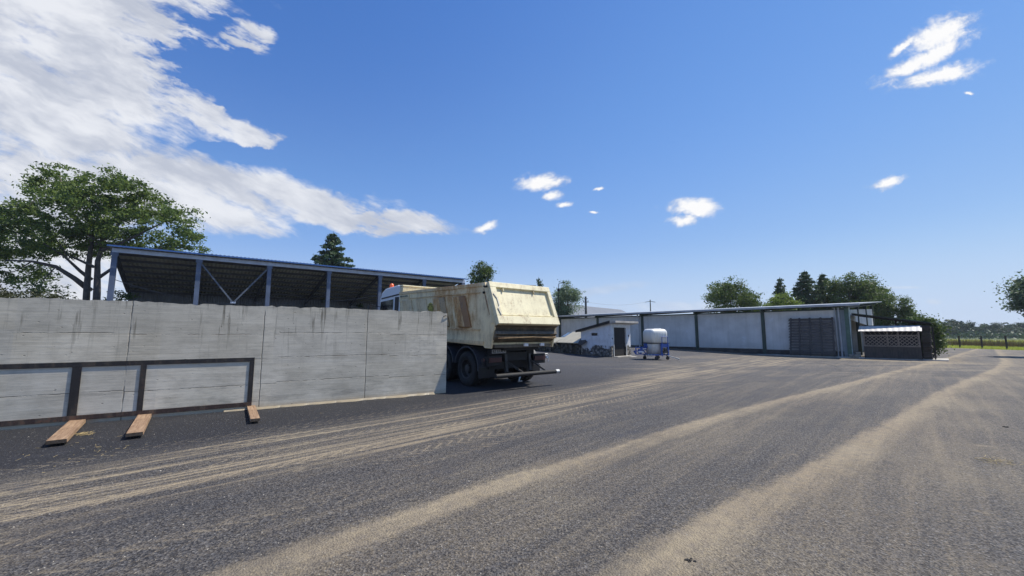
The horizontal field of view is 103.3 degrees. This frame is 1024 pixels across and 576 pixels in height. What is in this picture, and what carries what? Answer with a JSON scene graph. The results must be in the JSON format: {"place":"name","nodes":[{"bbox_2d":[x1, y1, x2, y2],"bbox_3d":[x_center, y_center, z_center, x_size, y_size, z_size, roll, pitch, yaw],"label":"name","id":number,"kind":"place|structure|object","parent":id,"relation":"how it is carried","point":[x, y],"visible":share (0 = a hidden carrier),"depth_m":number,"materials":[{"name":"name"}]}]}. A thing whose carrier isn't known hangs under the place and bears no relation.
{"place":"outdoors","nodes":[
{"label":"outdoors","id":0,"kind":"place"},
{"bbox_2d":[0,345,1023,575],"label":"asphalt yard","id":1,"kind":"structure","parent":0,"point":[623,424],"depth_m":4.48,"materials":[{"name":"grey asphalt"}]},
{"bbox_2d":[0,282,78,298],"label":"hedge shrub","id":2,"kind":"object","parent":1,"relation":"on","point":[4,293],"visible":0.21,"depth_m":22.16,"materials":[{"name":"green plant"}]},
{"bbox_2d":[45,419,85,444],"bbox_3d":[-7.146,2.279,6.545,0.210,0.055,2.033,5,-8,-40],"label":"wooden plank","id":3,"kind":"object","parent":1,"relation":"on","point":[67,431],"visible":0.97,"depth_m":6.21,"materials":[{"name":"orange wood"}]},
{"bbox_2d":[15,435,175,472],"bbox_3d":[-5.678,2.208,5.490,1.936,0.036,1.434,-2,-7,19],"label":"straw","id":4,"kind":"object","parent":1,"relation":"on","point":[85,459],"visible":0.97,"depth_m":5.33,"materials":[{"name":"brown"}]},
{"bbox_2d":[0,161,218,299],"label":"walnut tree","id":5,"kind":"object","parent":1,"relation":"on","point":[70,195],"visible":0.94,"depth_m":34.15,"materials":[{"name":"green plant"}]},
{"bbox_2d":[103,290,140,300],"bbox_3d":[-28.930,2.134,29.941,2.668,4.386,2.636,6,-9,-41],"label":"shrub","id":6,"kind":"object","parent":1,"relation":"on","point":[125,296],"visible":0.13,"depth_m":30.04,"materials":[{"name":"green plant"}]},
{"bbox_2d":[125,414,151,436],"bbox_3d":[-6.479,2.337,7.086,0.200,0.055,2.317,5,-8,-38],"label":"wooden plank","id":7,"kind":"object","parent":1,"relation":"on","point":[138,426],"visible":0.87,"depth_m":6.67,"materials":[{"name":"orange wood"}]},
{"bbox_2d":[0,298,447,429],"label":"concrete wall","id":8,"kind":"structure","parent":1,"relation":"on","point":[310,356],"depth_m":8.21,"materials":[{"name":"grey concrete"}]},
{"bbox_2d":[0,357,254,426],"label":"steel frame","id":9,"kind":"object","parent":8,"relation":"attached to","point":[74,390],"visible":0.98,"depth_m":7.44,"materials":[{"name":"black metal"}]},
{"bbox_2d":[247,405,259,421],"bbox_3d":[-5.172,2.454,8.075,0.150,0.055,2.045,4,-8,-35],"label":"wooden plank","id":10,"kind":"object","parent":1,"relation":"on","point":[253,414],"visible":0.87,"depth_m":7.70,"materials":[{"name":"orange wood"}]},
{"bbox_2d":[106,244,468,309],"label":"open shed","id":11,"kind":"structure","parent":1,"relation":"on","point":[194,277],"depth_m":34.27,"materials":[{"name":"grey metal"}]},
{"bbox_2d":[116,280,376,303],"bbox_3d":[-19.388,0.662,31.976,17.804,1.425,0.668,5,-8,-37],"label":"hanging cable","id":12,"kind":"object","parent":11,"relation":"hanging from","point":[226,303],"visible":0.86,"depth_m":30.29,"materials":[{"name":"black rubber"}]},
{"bbox_2d":[303,231,363,307],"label":"spruce tree","id":13,"kind":"object","parent":1,"relation":"on","point":[333,254],"visible":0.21,"depth_m":46.23,"materials":[{"name":"green plant"}]},
{"bbox_2d":[368,281,560,385],"bbox_3d":[-2.296,1.448,15.491,3.200,3.586,9.002,5,-7,-39],"label":"dump truck","id":14,"kind":"object","parent":1,"relation":"on","point":[497,330],"visible":0.82,"depth_m":12.45,"materials":[{"name":"beige paint"}]},
{"bbox_2d":[557,282,564,314],"bbox_3d":[4.002,2.217,32.960,0.610,5.374,0.209,0,-6,0],"label":"yard lamp","id":15,"kind":"object","parent":1,"relation":"on","point":[558,289],"visible":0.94,"depth_m":33.10,"materials":[{"name":"grey metal"}]},
{"bbox_2d":[554,332,577,344],"bbox_3d":[5.372,4.020,30.746,4.445,1.460,1.800,1,-7,-8],"label":"parked car","id":16,"kind":"object","parent":1,"relation":"on","point":[566,334],"visible":0.09,"depth_m":29.92,"materials":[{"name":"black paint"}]},
{"bbox_2d":[535,343,602,356],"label":"stone wall","id":17,"kind":"structure","parent":1,"relation":"on","point":[569,348],"depth_m":27.56,"materials":[{"name":"grey stone"}]},
{"bbox_2d":[554,337,563,342],"bbox_3d":[2.768,3.730,28.931,1.166,0.452,1.802,6,-9,-43],"label":"leaning slab","id":18,"kind":"object","parent":17,"relation":"on","point":[556,339],"depth_m":28.64,"materials":[{"name":"white concrete"}]},
{"bbox_2d":[575,320,637,357],"bbox_3d":[6.251,3.349,26.576,2.790,2.320,3.050,6,-9,-43],"label":"plaster hut","id":19,"kind":"object","parent":1,"relation":"on","point":[608,339],"visible":0.81,"depth_m":25.72,"materials":[{"name":"paint"}]},
{"bbox_2d":[557,332,580,343],"bbox_3d":[4.338,3.391,27.797,1.791,0.791,1.850,6,-9,-43],"label":"leaning slab","id":20,"kind":"object","parent":19,"relation":"on","point":[573,337],"depth_m":27.73,"materials":[{"name":"white concrete"}]},
{"bbox_2d":[578,339,586,345],"bbox_3d":[4.525,3.446,26.643,0.552,0.663,1.046,0,-6,-4],"label":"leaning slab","id":21,"kind":"object","parent":19,"relation":"on","point":[581,342],"depth_m":26.29,"materials":[{"name":"grey concrete"}]},
{"bbox_2d":[614,328,624,355],"bbox_3d":[6.772,3.424,25.685,1.360,1.810,0.040,6,-9,-43],"label":"door","id":22,"kind":"structure","parent":19,"relation":"in","point":[619,333],"depth_m":25.70,"materials":[{"name":"black metal"}]},
{"bbox_2d":[633,328,679,359],"bbox_3d":[8.389,3.276,23.714,2.056,1.835,1.646,2,-7,-20],"label":"trailer","id":23,"kind":"object","parent":1,"relation":"on","point":[655,342],"visible":1,"depth_m":23.73,"materials":[{"name":"white plastic"}]},
{"bbox_2d":[684,557,696,562],"bbox_3d":[1.265,1.931,2.882,0.088,0.011,0.063,0,-6,0],"label":"dirt clod","id":24,"kind":"object","parent":1,"relation":"on","point":[689,560],"visible":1,"depth_m":2.88,"materials":[{"name":"grey"}]},
{"bbox_2d":[556,301,881,358],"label":"warehouse","id":25,"kind":"structure","parent":1,"relation":"on","point":[763,330],"depth_m":32.81,"materials":[{"name":"grey metal"}]},
{"bbox_2d":[761,291,803,310],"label":"shrub","id":26,"kind":"object","parent":1,"relation":"on","point":[776,300],"visible":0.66,"depth_m":46.73,"materials":[{"name":"green plant"}]},
{"bbox_2d":[788,317,835,356],"bbox_3d":[21.095,3.426,28.635,0.411,2.679,2.719,6,-9,-43],"label":"slatted panel","id":27,"kind":"object","parent":1,"relation":"on","point":[824,343],"visible":1,"depth_m":28.56,"materials":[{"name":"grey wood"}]},
{"bbox_2d":[867,290,899,324],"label":"tree","id":28,"kind":"object","parent":1,"relation":"on","point":[883,309],"visible":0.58,"depth_m":46.48,"materials":[{"name":"green plant"}]},
{"bbox_2d":[851,313,934,357],"bbox_3d":[25.615,3.176,27.264,3.250,3.020,3.738,6,-9,-43],"label":"lean to","id":29,"kind":"object","parent":1,"relation":"on","point":[893,319],"visible":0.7,"depth_m":26.98,"materials":[{"name":"metal"}]},
{"bbox_2d":[865,326,948,360],"bbox_3d":[25.345,3.538,26.266,2.950,2.135,3.870,6,-9,-43],"label":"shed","id":30,"kind":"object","parent":1,"relation":"on","point":[927,346],"visible":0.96,"depth_m":24.79,"materials":[{"name":"black wood"}]},
{"bbox_2d":[858,325,922,359],"bbox_3d":[24.472,3.494,26.174,1.750,2.102,2.970,6,-9,-43],"label":"lattice hutch","id":31,"kind":"object","parent":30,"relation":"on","point":[897,345],"visible":0.99,"depth_m":25.84,"materials":[{"name":"brown wood"}]},
{"bbox_2d":[890,295,932,324],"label":"tree","id":32,"kind":"object","parent":1,"relation":"on","point":[904,311],"visible":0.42,"depth_m":45.63,"materials":[{"name":"green plant"}]},
{"bbox_2d":[900,313,955,356],"bbox_3d":[27.543,3.197,27.168,3.374,2.975,2.676,0,-6,0],"label":"shrub","id":33,"kind":"object","parent":1,"relation":"on","point":[940,341],"visible":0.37,"depth_m":26.60,"materials":[{"name":"green plant"}]},
{"bbox_2d":[975,455,1021,465],"bbox_3d":[6.121,2.167,5.110,0.513,0.033,0.395,0,-6,0],"label":"straw","id":34,"kind":"object","parent":1,"relation":"on","point":[997,459],"visible":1,"depth_m":5.08,"materials":[{"name":"brown"}]},
{"bbox_2d":[984,269,1023,316],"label":"tree","id":35,"kind":"object","parent":1,"relation":"on","point":[1016,292],"visible":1,"depth_m":29.43,"materials":[{"name":"green plant"}]},
{"bbox_2d":[0,0,1023,326],"label":"sky","id":36,"kind":"structure","parent":0,"point":[632,152],"materials":[{"name":"blue"}]},
{"bbox_2d":[945,337,1023,340],"bbox_3d":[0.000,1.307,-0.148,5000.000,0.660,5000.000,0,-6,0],"label":"ground","id":37,"kind":"structure","parent":0,"point":[982,339],"depth_m":115.35,"materials":[{"name":"green plant"}]},
{"bbox_2d":[466,260,499,283],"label":"tree","id":38,"kind":"object","parent":37,"relation":"on","point":[482,273],"visible":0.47,"depth_m":50.00,"materials":[{"name":"green plant"}]},
{"bbox_2d":[536,278,543,286],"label":"spruce tree","id":39,"kind":"object","parent":37,"relation":"on","point":[539,281],"visible":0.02,"depth_m":62.47,"materials":[{"name":"green plant"}]},
{"bbox_2d":[552,279,585,315],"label":"tree","id":40,"kind":"object","parent":37,"relation":"on","point":[569,293],"visible":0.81,"depth_m":49.35,"materials":[{"name":"green plant"}]},
{"bbox_2d":[583,296,587,313],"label":"utility pole","id":41,"kind":"object","parent":37,"relation":"on","point":[585,304],"visible":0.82,"depth_m":61.98,"materials":[{"name":"concrete"}]},
{"bbox_2d":[555,303,632,318],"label":"grey barn","id":42,"kind":"structure","parent":37,"relation":"on","point":[594,310],"depth_m":72.14,"materials":[{"name":"white metal"}]},
{"bbox_2d":[700,275,766,313],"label":"tree","id":43,"kind":"object","parent":37,"relation":"on","point":[727,293],"visible":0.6,"depth_m":56.93,"materials":[{"name":"green plant"}]},
{"bbox_2d":[768,278,800,309],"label":"spruce tree","id":44,"kind":"object","parent":37,"relation":"on","point":[779,288],"visible":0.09,"depth_m":50.15,"materials":[{"name":"green plant"}]},
{"bbox_2d":[790,270,829,310],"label":"spruce tree","id":45,"kind":"object","parent":37,"relation":"on","point":[803,289],"visible":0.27,"depth_m":51.80,"materials":[{"name":"green plant"}]},
{"bbox_2d":[813,274,836,308],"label":"spruce tree","id":46,"kind":"object","parent":37,"relation":"on","point":[821,278],"visible":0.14,"depth_m":52.93,"materials":[{"name":"green plant"}]},
{"bbox_2d":[818,271,875,320],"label":"tree","id":47,"kind":"object","parent":37,"relation":"on","point":[852,288],"visible":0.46,"depth_m":49.82,"materials":[{"name":"green plant"}]},
{"bbox_2d":[841,273,900,322],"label":"tree","id":48,"kind":"object","parent":37,"relation":"on","point":[878,288],"visible":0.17,"depth_m":50.24,"materials":[{"name":"green plant"}]},
{"bbox_2d":[936,319,964,335],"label":"tree","id":49,"kind":"object","parent":37,"relation":"on","point":[952,331],"visible":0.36,"depth_m":156.85,"materials":[{"name":"green plant"}]},
{"bbox_2d":[939,319,975,335],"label":"tree","id":50,"kind":"object","parent":37,"relation":"on","point":[952,321],"visible":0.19,"depth_m":163.84,"materials":[{"name":"green plant"}]},
{"bbox_2d":[953,320,982,335],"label":"tree","id":51,"kind":"object","parent":37,"relation":"on","point":[968,326],"visible":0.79,"depth_m":147.96,"materials":[{"name":"green plant"}]},
{"bbox_2d":[940,325,1023,338],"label":"undergrowth","id":52,"kind":"object","parent":37,"relation":"on","point":[955,335],"visible":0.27,"depth_m":130.31,"materials":[{"name":"green plant"}]},
{"bbox_2d":[944,336,1023,348],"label":"wire fence","id":53,"kind":"object","parent":37,"relation":"on","point":[1005,339],"visible":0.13,"depth_m":43.10,"materials":[{"name":"brown wood"}]},
{"bbox_2d":[946,338,1023,347],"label":"weeds","id":54,"kind":"object","parent":37,"relation":"on","point":[989,342],"visible":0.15,"depth_m":48.83,"materials":[{"name":"green plant"}]},
{"bbox_2d":[979,322,1023,335],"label":"tree","id":55,"kind":"object","parent":37,"relation":"on","point":[998,326],"visible":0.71,"depth_m":157.85,"materials":[{"name":"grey plant"}]},
{"bbox_2d":[1006,322,1023,333],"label":"tree","id":56,"kind":"object","parent":37,"relation":"on","point":[1018,325],"visible":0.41,"depth_m":159.16,"materials":[{"name":"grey plant"}]},
{"bbox_2d":[947,344,1023,349],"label":"grass","id":57,"kind":"structure","parent":0,"point":[991,347],"depth_m":44.51,"materials":[{"name":"green plant"}]},
{"bbox_2d":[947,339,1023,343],"bbox_3d":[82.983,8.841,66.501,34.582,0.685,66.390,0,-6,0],"label":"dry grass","id":58,"kind":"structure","parent":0,"point":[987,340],"depth_m":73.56,"materials":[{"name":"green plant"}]}
]}

